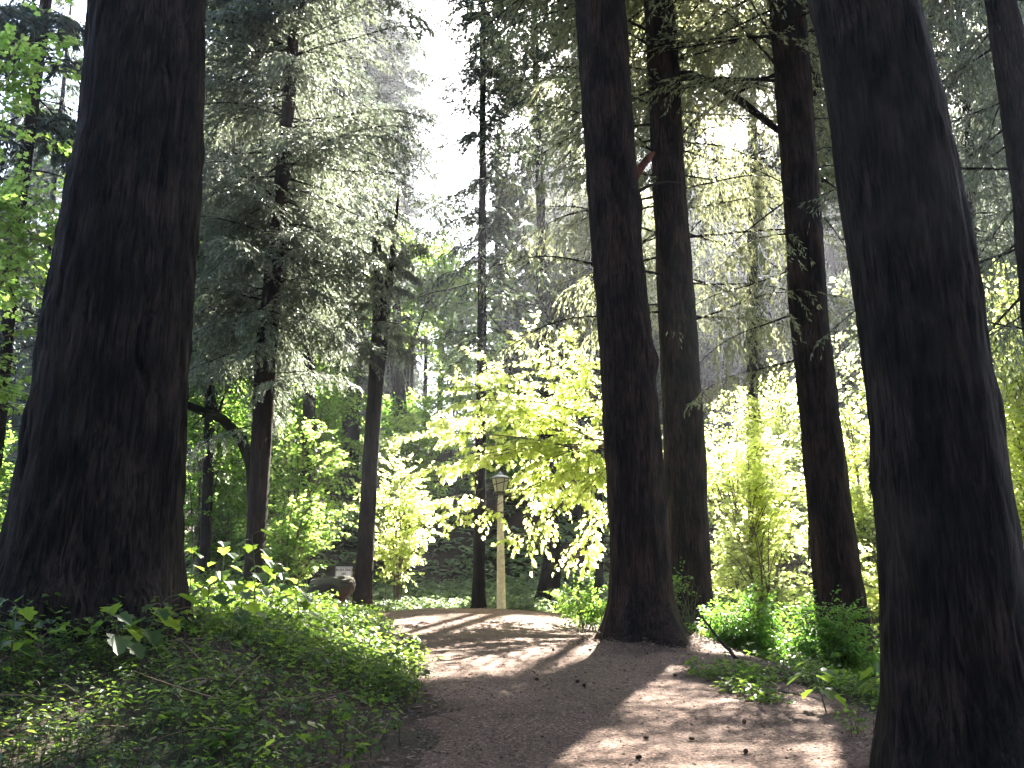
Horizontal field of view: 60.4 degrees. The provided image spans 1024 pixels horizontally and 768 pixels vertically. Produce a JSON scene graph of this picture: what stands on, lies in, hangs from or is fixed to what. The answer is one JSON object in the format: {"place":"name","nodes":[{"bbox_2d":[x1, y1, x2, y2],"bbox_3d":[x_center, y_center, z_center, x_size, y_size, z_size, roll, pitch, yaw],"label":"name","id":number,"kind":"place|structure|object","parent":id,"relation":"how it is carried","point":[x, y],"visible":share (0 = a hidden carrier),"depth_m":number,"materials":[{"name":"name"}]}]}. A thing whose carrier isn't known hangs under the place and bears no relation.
{"place":"outdoors","nodes":[
{"label":"outdoors","id":0,"kind":"place"},
{"bbox_2d":[0,437,879,767],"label":"ground","id":1,"kind":"structure","parent":0,"point":[400,752],"depth_m":6.63,"materials":[{"name":"green plant"}]},
{"bbox_2d":[0,421,17,531],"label":"vine maple","id":2,"kind":"object","parent":1,"relation":"on","point":[9,442],"visible":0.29,"depth_m":30.22,"materials":[{"name":"green plant"}]},
{"bbox_2d":[0,598,37,683],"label":"leafy plant","id":3,"kind":"object","parent":1,"relation":"on","point":[28,613],"visible":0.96,"depth_m":5.92,"materials":[{"name":"green plant"}]},
{"bbox_2d":[0,100,61,432],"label":"fir tree","id":4,"kind":"object","parent":1,"relation":"on","point":[17,344],"visible":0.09,"depth_m":48.99,"materials":[{"name":"green plant"}]},
{"bbox_2d":[0,151,64,492],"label":"vine maple","id":5,"kind":"object","parent":1,"relation":"on","point":[9,207],"visible":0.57,"depth_m":16.00,"materials":[{"name":"green plant"}]},
{"bbox_2d":[14,177,61,432],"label":"fir tree","id":6,"kind":"object","parent":1,"relation":"on","point":[17,419],"visible":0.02,"depth_m":62.79,"materials":[{"name":"green plant"}]},
{"bbox_2d":[0,0,82,415],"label":"vine maple","id":7,"kind":"object","parent":1,"relation":"on","point":[15,86],"visible":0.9,"depth_m":14.66,"materials":[{"name":"green plant"}]},
{"bbox_2d":[0,0,82,458],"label":"fir tree","id":8,"kind":"object","parent":1,"relation":"on","point":[69,87],"visible":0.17,"depth_m":34.10,"materials":[{"name":"green plant"}]},
{"bbox_2d":[0,0,84,466],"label":"fir tree","id":9,"kind":"object","parent":1,"relation":"on","point":[32,25],"visible":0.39,"depth_m":21.80,"materials":[{"name":"green plant"}]},
{"bbox_2d":[0,0,206,648],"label":"fir tree","id":10,"kind":"object","parent":1,"relation":"on","point":[93,521],"visible":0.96,"depth_m":7.82,"materials":[{"name":"brown plant"}]},
{"bbox_2d":[90,602,145,677],"bbox_3d":[-2.817,1.859,6.316,0.433,0.573,0.349,-11,-18,39],"label":"leafy plant","id":11,"kind":"object","parent":1,"relation":"on","point":[118,644],"visible":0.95,"depth_m":6.28,"materials":[{"name":"green plant"}]},
{"bbox_2d":[122,593,197,667],"bbox_3d":[-2.736,1.917,6.761,0.431,0.605,0.474,-7,-15,27],"label":"leafy plant","id":12,"kind":"object","parent":1,"relation":"on","point":[164,614],"visible":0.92,"depth_m":6.71,"materials":[{"name":"green plant"}]},
{"bbox_2d":[185,546,209,595],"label":"leafy plant","id":13,"kind":"object","parent":1,"relation":"on","point":[191,550],"visible":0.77,"depth_m":10.01,"materials":[{"name":"green plant"}]},
{"bbox_2d":[191,583,234,626],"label":"leafy plant","id":14,"kind":"object","parent":1,"relation":"on","point":[220,598],"visible":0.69,"depth_m":8.29,"materials":[{"name":"green plant"}]},
{"bbox_2d":[0,570,434,767],"bbox_3d":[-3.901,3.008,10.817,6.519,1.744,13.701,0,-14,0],"label":"bramble cover","id":15,"kind":"object","parent":1,"relation":"on","point":[360,748],"visible":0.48,"depth_m":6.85,"materials":[{"name":"green plant"}]},
{"bbox_2d":[187,362,249,503],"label":"leaning tree","id":16,"kind":"object","parent":1,"relation":"on","point":[223,420],"visible":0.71,"depth_m":24.93,"materials":[{"name":"brown plant"}]},
{"bbox_2d":[0,593,441,767],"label":"leaf litter","id":17,"kind":"object","parent":1,"relation":"on","point":[221,749],"visible":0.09,"depth_m":6.22,"materials":[{"name":"plant"}]},
{"bbox_2d":[207,541,241,605],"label":"leafy plant","id":18,"kind":"object","parent":1,"relation":"on","point":[222,575],"visible":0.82,"depth_m":10.31,"materials":[{"name":"green plant"}]},
{"bbox_2d":[175,636,275,690],"bbox_3d":[-2.081,1.983,6.321,0.479,0.350,0.753,-12,-18,41],"label":"fallen branch","id":19,"kind":"object","parent":1,"relation":"on","point":[200,683],"visible":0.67,"depth_m":6.19,"materials":[{"name":"brown wood"}]},
{"bbox_2d":[0,574,459,767],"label":"dead stems","id":20,"kind":"object","parent":1,"relation":"on","point":[232,673],"visible":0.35,"depth_m":6.42,"materials":[{"name":"brown plant"}]},
{"bbox_2d":[183,449,282,582],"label":"vine maple","id":21,"kind":"object","parent":1,"relation":"on","point":[214,557],"visible":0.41,"depth_m":28.49,"materials":[{"name":"green plant"}]},
{"bbox_2d":[183,345,299,577],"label":"vine maple","id":22,"kind":"object","parent":1,"relation":"on","point":[193,420],"visible":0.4,"depth_m":28.04,"materials":[{"name":"green plant"}]},
{"bbox_2d":[219,583,271,636],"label":"leafy plant","id":23,"kind":"object","parent":1,"relation":"on","point":[254,606],"visible":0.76,"depth_m":8.55,"materials":[{"name":"green plant"}]},
{"bbox_2d":[233,529,273,600],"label":"leafy plant","id":24,"kind":"object","parent":1,"relation":"on","point":[249,548],"visible":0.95,"depth_m":9.76,"materials":[{"name":"green plant"}]},
{"bbox_2d":[187,110,324,547],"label":"vine maple","id":25,"kind":"object","parent":1,"relation":"on","point":[238,403],"visible":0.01,"depth_m":33.53,"materials":[{"name":"green plant"}]},
{"bbox_2d":[188,366,326,560],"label":"vine maple","id":26,"kind":"object","parent":1,"relation":"on","point":[274,441],"visible":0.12,"depth_m":32.86,"materials":[{"name":"green plant"}]},
{"bbox_2d":[187,4,332,583],"bbox_3d":[-9.667,-5.901,28.600,7.432,26.700,8.121,13,-19,-43],"label":"fir tree","id":27,"kind":"object","parent":1,"relation":"on","point":[206,519],"visible":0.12,"depth_m":26.99,"materials":[{"name":"green plant"}]},
{"bbox_2d":[268,563,297,600],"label":"leafy plant","id":28,"kind":"object","parent":1,"relation":"on","point":[283,575],"visible":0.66,"depth_m":12.19,"materials":[{"name":"green plant"}]},
{"bbox_2d":[231,490,346,589],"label":"vine maple","id":29,"kind":"object","parent":1,"relation":"on","point":[292,537],"visible":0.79,"depth_m":21.57,"materials":[{"name":"green plant"}]},
{"bbox_2d":[242,260,337,433],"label":"fir tree","id":30,"kind":"object","parent":1,"relation":"on","point":[279,417],"visible":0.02,"depth_m":54.51,"materials":[{"name":"green plant"}]},
{"bbox_2d":[279,584,318,627],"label":"leafy plant","id":31,"kind":"object","parent":1,"relation":"on","point":[305,604],"visible":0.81,"depth_m":9.77,"materials":[{"name":"green plant"}]},
{"bbox_2d":[231,414,378,591],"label":"vine maple","id":32,"kind":"object","parent":1,"relation":"on","point":[299,487],"visible":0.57,"depth_m":23.76,"materials":[{"name":"green plant"}]},
{"bbox_2d":[235,334,384,523],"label":"vine maple","id":33,"kind":"object","parent":1,"relation":"on","point":[325,405],"visible":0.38,"depth_m":33.37,"materials":[{"name":"green plant"}]},
{"bbox_2d":[196,0,440,588],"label":"fir tree","id":34,"kind":"object","parent":1,"relation":"on","point":[309,413],"visible":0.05,"depth_m":31.87,"materials":[{"name":"green plant"}]},
{"bbox_2d":[194,597,445,682],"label":"grass","id":35,"kind":"structure","parent":1,"relation":"on","point":[383,644],"depth_m":10.85,"materials":[{"name":"green plant"}]},
{"bbox_2d":[186,0,456,588],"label":"fir tree","id":36,"kind":"object","parent":1,"relation":"on","point":[294,63],"visible":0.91,"depth_m":22.02,"materials":[{"name":"green plant"}]},
{"bbox_2d":[303,575,355,603],"bbox_3d":[-4.142,4.795,19.828,1.231,0.960,0.902,0,-14,0],"label":"boulder","id":37,"kind":"object","parent":1,"relation":"on","point":[343,586],"visible":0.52,"depth_m":19.57,"materials":[{"name":"grey stone"}]},
{"bbox_2d":[286,379,391,481],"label":"vine maple","id":38,"kind":"object","parent":1,"relation":"on","point":[360,426],"visible":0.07,"depth_m":39.22,"materials":[{"name":"green plant"}]},
{"bbox_2d":[300,172,416,430],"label":"fir tree","id":39,"kind":"object","parent":1,"relation":"on","point":[361,412],"visible":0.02,"depth_m":59.10,"materials":[{"name":"green plant"}]},
{"bbox_2d":[272,0,470,500],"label":"fir tree","id":40,"kind":"object","parent":1,"relation":"on","point":[396,89],"visible":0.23,"depth_m":40.99,"materials":[{"name":"green plant"}]},
{"bbox_2d":[333,162,443,609],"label":"forked tree","id":41,"kind":"object","parent":1,"relation":"on","point":[380,344],"visible":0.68,"depth_m":22.44,"materials":[{"name":"brown plant"}]},
{"bbox_2d":[332,433,452,606],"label":"vine maple","id":42,"kind":"object","parent":1,"relation":"on","point":[399,554],"visible":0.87,"depth_m":24.57,"materials":[{"name":"green plant"}]},
{"bbox_2d":[366,82,427,404],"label":"fir tree","id":43,"kind":"object","parent":1,"relation":"on","point":[407,212],"visible":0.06,"depth_m":50.69,"materials":[{"name":"green plant"}]},
{"bbox_2d":[360,177,433,438],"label":"fir tree","id":44,"kind":"object","parent":1,"relation":"on","point":[387,391],"visible":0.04,"depth_m":58.46,"materials":[{"name":"green plant"}]},
{"bbox_2d":[364,166,435,424],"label":"fir tree","id":45,"kind":"object","parent":1,"relation":"on","point":[416,210],"visible":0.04,"depth_m":67.10,"materials":[{"name":"green plant"}]},
{"bbox_2d":[340,400,473,571],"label":"vine maple","id":46,"kind":"object","parent":1,"relation":"on","point":[422,444],"visible":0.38,"depth_m":32.08,"materials":[{"name":"green plant"}]},
{"bbox_2d":[360,387,475,453],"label":"vine maple","id":47,"kind":"object","parent":1,"relation":"on","point":[390,410],"visible":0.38,"depth_m":43.23,"materials":[{"name":"green plant"}]},
{"bbox_2d":[410,319,437,426],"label":"fir tree","id":48,"kind":"object","parent":1,"relation":"on","point":[425,382],"visible":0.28,"depth_m":52.50,"materials":[{"name":"green plant"}]},
{"bbox_2d":[363,223,496,431],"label":"spreading maple","id":49,"kind":"object","parent":1,"relation":"on","point":[397,384],"visible":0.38,"depth_m":42.85,"materials":[{"name":"green plant"}]},
{"bbox_2d":[0,625,871,767],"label":"bark litter","id":50,"kind":"object","parent":1,"relation":"on","point":[693,636],"visible":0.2,"depth_m":11.76,"materials":[{"name":"brown wood"}]},
{"bbox_2d":[264,575,608,614],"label":"meadow herbs","id":51,"kind":"object","parent":1,"relation":"on","point":[517,602],"visible":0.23,"depth_m":25.24,"materials":[{"name":"green plant"}]},
{"bbox_2d":[405,240,522,456],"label":"vine maple","id":52,"kind":"object","parent":1,"relation":"on","point":[444,357],"visible":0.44,"depth_m":44.13,"materials":[{"name":"green plant"}]},
{"bbox_2d":[393,0,576,607],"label":"fir tree","id":53,"kind":"object","parent":1,"relation":"on","point":[478,596],"visible":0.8,"depth_m":25.96,"materials":[{"name":"green plant"}]},
{"bbox_2d":[379,311,608,580],"bbox_3d":[0.044,1.908,17.500,5.413,6.871,3.039,4,-14,-17],"label":"vine maple","id":54,"kind":"object","parent":1,"relation":"on","point":[549,449],"visible":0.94,"depth_m":17.41,"materials":[{"name":"green plant"}]},
{"bbox_2d":[490,471,509,608],"bbox_3d":[-0.313,4.312,23.133,0.550,4.053,0.550,0,-14,0],"label":"lamp post","id":55,"kind":"object","parent":1,"relation":"on","point":[498,489],"visible":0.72,"depth_m":23.11,"materials":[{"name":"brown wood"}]},
{"bbox_2d":[436,373,565,506],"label":"vine maple","id":56,"kind":"object","parent":1,"relation":"on","point":[502,469],"visible":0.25,"depth_m":38.03,"materials":[{"name":"green plant"}]},
{"bbox_2d":[457,196,553,440],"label":"fir tree","id":57,"kind":"object","parent":1,"relation":"on","point":[513,324],"visible":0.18,"depth_m":51.51,"materials":[{"name":"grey plant"}]},
{"bbox_2d":[0,431,1023,607],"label":"hillside undergrowth","id":58,"kind":"object","parent":1,"relation":"on","point":[539,561],"visible":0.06,"depth_m":33.21,"materials":[{"name":"green plant"}]},
{"bbox_2d":[446,2,601,606],"bbox_3d":[1.090,-7.398,29.260,8.313,29.760,9.341,10,-17,-36],"label":"fir tree","id":59,"kind":"object","parent":1,"relation":"on","point":[548,582],"visible":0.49,"depth_m":28.61,"materials":[{"name":"green plant"}]},
{"bbox_2d":[492,132,581,437],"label":"fir tree","id":60,"kind":"object","parent":1,"relation":"on","point":[552,196],"visible":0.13,"depth_m":54.12,"materials":[{"name":"green plant"}]},
{"bbox_2d":[526,97,601,436],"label":"fir tree","id":61,"kind":"object","parent":1,"relation":"on","point":[557,204],"visible":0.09,"depth_m":54.27,"materials":[{"name":"green plant"}]},
{"bbox_2d":[544,570,608,630],"bbox_3d":[1.282,3.870,15.566,1.338,1.164,1.223,-12,-18,41],"label":"shrub","id":62,"kind":"object","parent":1,"relation":"on","point":[588,601],"visible":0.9,"depth_m":15.43,"materials":[{"name":"green plant"}]},
{"bbox_2d":[464,16,699,522],"bbox_3d":[2.747,-7.427,38.782,9.764,27.300,9.295,-6,-15,25],"label":"fir tree","id":63,"kind":"object","parent":1,"relation":"on","point":[575,511],"visible":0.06,"depth_m":38.26,"materials":[{"name":"green plant"}]},
{"bbox_2d":[509,35,660,598],"bbox_3d":[2.981,-5.283,31.132,6.146,26.600,4.916,0,-14,0],"label":"fir tree","id":64,"kind":"object","parent":1,"relation":"on","point":[599,577],"visible":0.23,"depth_m":30.19,"materials":[{"name":"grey plant"}]},
{"bbox_2d":[507,5,736,335],"bbox_3d":[4.740,-6.914,35.415,9.904,29.100,9.316,5,-14,-20],"label":"fir tree","id":65,"kind":"object","parent":1,"relation":"on","point":[588,249],"visible":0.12,"depth_m":35.62,"materials":[{"name":"green plant"}]},
{"bbox_2d":[401,0,853,638],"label":"fir tree","id":66,"kind":"object","parent":1,"relation":"on","point":[685,478],"visible":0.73,"depth_m":16.98,"materials":[{"name":"green plant"}]},
{"bbox_2d":[575,0,691,647],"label":"fir tree","id":67,"kind":"object","parent":1,"relation":"on","point":[641,602],"visible":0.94,"depth_m":13.16,"materials":[{"name":"red plant"}]},
{"bbox_2d":[559,14,775,366],"bbox_3d":[6.739,-7.258,32.595,10.246,30.600,10.385,0,-14,0],"label":"fir tree","id":68,"kind":"object","parent":1,"relation":"on","point":[755,104],"visible":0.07,"depth_m":32.16,"materials":[{"name":"green plant"}]},
{"bbox_2d":[635,110,713,424],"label":"fir tree","id":69,"kind":"object","parent":1,"relation":"on","point":[657,347],"visible":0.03,"depth_m":52.61,"materials":[{"name":"grey plant"}]},
{"bbox_2d":[672,558,707,633],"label":"shrub","id":70,"kind":"object","parent":1,"relation":"on","point":[684,590],"visible":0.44,"depth_m":14.13,"materials":[{"name":"green plant"}]},
{"bbox_2d":[654,129,745,427],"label":"fir tree","id":71,"kind":"object","parent":1,"relation":"on","point":[722,368],"visible":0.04,"depth_m":50.17,"materials":[{"name":"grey plant"}]},
{"bbox_2d":[652,124,775,442],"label":"fir tree","id":72,"kind":"object","parent":1,"relation":"on","point":[704,383],"visible":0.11,"depth_m":51.12,"materials":[{"name":"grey plant"}]},
{"bbox_2d":[579,610,879,702],"bbox_3d":[5.325,4.191,12.598,7.705,1.695,17.730,0,-14,0],"label":"bramble cover","id":73,"kind":"object","parent":1,"relation":"on","point":[762,656],"visible":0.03,"depth_m":11.53,"materials":[{"name":"green plant"}]},
{"bbox_2d":[695,188,769,445],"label":"fir tree","id":74,"kind":"object","parent":1,"relation":"on","point":[709,376],"visible":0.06,"depth_m":50.39,"materials":[{"name":"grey plant"}]},
{"bbox_2d":[662,395,807,636],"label":"vine maple","id":75,"kind":"object","parent":1,"relation":"on","point":[745,474],"visible":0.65,"depth_m":21.55,"materials":[{"name":"green plant"}]},
{"bbox_2d":[692,120,788,440],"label":"fir tree","id":76,"kind":"object","parent":1,"relation":"on","point":[708,348],"visible":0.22,"depth_m":49.39,"materials":[{"name":"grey plant"}]},
{"bbox_2d":[684,576,811,664],"bbox_3d":[3.347,3.718,13.083,2.186,1.685,1.669,0,-14,0],"label":"shrub","id":77,"kind":"object","parent":1,"relation":"on","point":[731,627],"visible":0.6,"depth_m":12.88,"materials":[{"name":"green plant"}]},
{"bbox_2d":[652,65,843,526],"bbox_3d":[10.480,-7.314,38.190,10.231,27.900,8.750,-12,-18,41],"label":"fir tree","id":78,"kind":"object","parent":1,"relation":"on","point":[751,365],"visible":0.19,"depth_m":38.20,"materials":[{"name":"green plant"}]},
{"bbox_2d":[727,209,794,439],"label":"fir tree","id":79,"kind":"object","parent":1,"relation":"on","point":[742,370],"visible":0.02,"depth_m":51.71,"materials":[{"name":"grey plant"}]},
{"bbox_2d":[710,504,813,648],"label":"vine maple","id":80,"kind":"object","parent":1,"relation":"on","point":[784,593],"visible":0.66,"depth_m":18.50,"materials":[{"name":"green plant"}]},
{"bbox_2d":[740,152,799,440],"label":"fir tree","id":81,"kind":"object","parent":1,"relation":"on","point":[783,295],"visible":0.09,"depth_m":50.72,"materials":[{"name":"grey plant"}]},
{"bbox_2d":[543,0,1000,677],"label":"fir tree","id":82,"kind":"object","parent":1,"relation":"on","point":[835,562],"visible":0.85,"depth_m":15.74,"materials":[{"name":"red plant"}]},
{"bbox_2d":[681,649,879,737],"bbox_3d":[3.317,3.011,7.842,2.907,1.043,4.592,0,-14,0],"label":"bramble cover","id":83,"kind":"object","parent":1,"relation":"on","point":[747,678],"visible":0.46,"depth_m":8.91,"materials":[{"name":"green plant"}]},
{"bbox_2d":[703,353,866,595],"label":"vine maple","id":84,"kind":"object","parent":1,"relation":"on","point":[775,422],"visible":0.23,"depth_m":29.23,"materials":[{"name":"green plant"}]},
{"bbox_2d":[757,169,845,439],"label":"fir tree","id":85,"kind":"object","parent":1,"relation":"on","point":[786,355],"visible":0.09,"depth_m":49.82,"materials":[{"name":"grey plant"}]},
{"bbox_2d":[786,659,846,712],"bbox_3d":[2.650,2.650,7.618,0.424,0.508,0.442,-13,-18,42],"label":"leafy plant","id":86,"kind":"object","parent":1,"relation":"on","point":[829,693],"visible":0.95,"depth_m":7.58,"materials":[{"name":"green plant"}]},
{"bbox_2d":[769,585,879,682],"bbox_3d":[4.390,3.570,12.055,1.799,1.606,1.436,0,-14,0],"label":"shrub","id":87,"kind":"object","parent":1,"relation":"on","point":[835,650],"visible":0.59,"depth_m":12.00,"materials":[{"name":"green plant"}]},
{"bbox_2d":[770,344,879,647],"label":"vine maple","id":88,"kind":"object","parent":1,"relation":"on","point":[863,511],"visible":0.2,"depth_m":20.85,"materials":[{"name":"green plant"}]},
{"bbox_2d":[783,88,869,437],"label":"fir tree","id":89,"kind":"object","parent":1,"relation":"on","point":[831,255],"visible":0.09,"depth_m":49.91,"materials":[{"name":"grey plant"}]},
{"bbox_2d":[642,0,1021,639],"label":"fir tree","id":90,"kind":"object","parent":1,"relation":"on","point":[829,150],"visible":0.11,"depth_m":22.36,"materials":[{"name":"green plant"}]},
{"bbox_2d":[829,277,870,497],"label":"vine maple","id":91,"kind":"object","parent":1,"relation":"on","point":[841,340],"visible":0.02,"depth_m":31.11,"materials":[{"name":"green plant"}]},
{"bbox_2d":[855,662,879,695],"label":"leafy plant","id":92,"kind":"object","parent":1,"relation":"on","point":[864,679],"visible":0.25,"depth_m":7.80,"materials":[{"name":"green plant"}]},
{"bbox_2d":[858,539,878,636],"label":"vine maple","id":93,"kind":"object","parent":1,"relation":"on","point":[872,593],"visible":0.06,"depth_m":16.63,"materials":[{"name":"green plant"}]},
{"bbox_2d":[769,0,1023,400],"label":"fir tree","id":94,"kind":"object","parent":1,"relation":"on","point":[1005,26],"visible":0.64,"depth_m":13.59,"materials":[{"name":"green plant"}]},
{"bbox_2d":[807,0,1023,767],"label":"fir tree","id":95,"kind":"object","parent":1,"relation":"on","point":[950,555],"visible":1,"depth_m":5.82,"materials":[{"name":"brown plant"}]},
{"bbox_2d":[819,0,1023,422],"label":"fir tree","id":96,"kind":"object","parent":1,"relation":"on","point":[1004,229],"visible":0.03,"depth_m":29.19,"materials":[{"name":"green plant"}]},
{"bbox_2d":[829,0,1023,402],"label":"fir tree","id":97,"kind":"object","parent":1,"relation":"on","point":[964,108],"visible":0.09,"depth_m":25.72,"materials":[{"name":"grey plant"}]},
{"bbox_2d":[981,259,1023,545],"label":"vine maple","id":98,"kind":"object","parent":1,"relation":"on","point":[1015,418],"visible":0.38,"depth_m":15.96,"materials":[{"name":"green plant"}]},
{"bbox_2d":[0,0,985,438],"label":"sky","id":99,"kind":"structure","parent":0,"point":[438,66],"materials":[{"name":"white"}]},
{"bbox_2d":[371,608,877,767],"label":"path","id":100,"kind":"structure","parent":0,"point":[515,716],"depth_m":7.77,"materials":[{"name":"brown soil"}]},
{"bbox_2d":[454,0,838,251],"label":"fir tree","id":101,"kind":"object","parent":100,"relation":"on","point":[564,112],"visible":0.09,"depth_m":22.43,"materials":[{"name":"green plant"}]},
{"bbox_2d":[693,604,742,665],"bbox_3d":[2.508,3.126,11.017,0.209,0.711,1.454,2,-14,-7],"label":"fallen branch","id":102,"kind":"object","parent":100,"relation":"on","point":[727,648],"visible":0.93,"depth_m":10.88,"materials":[{"name":"brown wood"}]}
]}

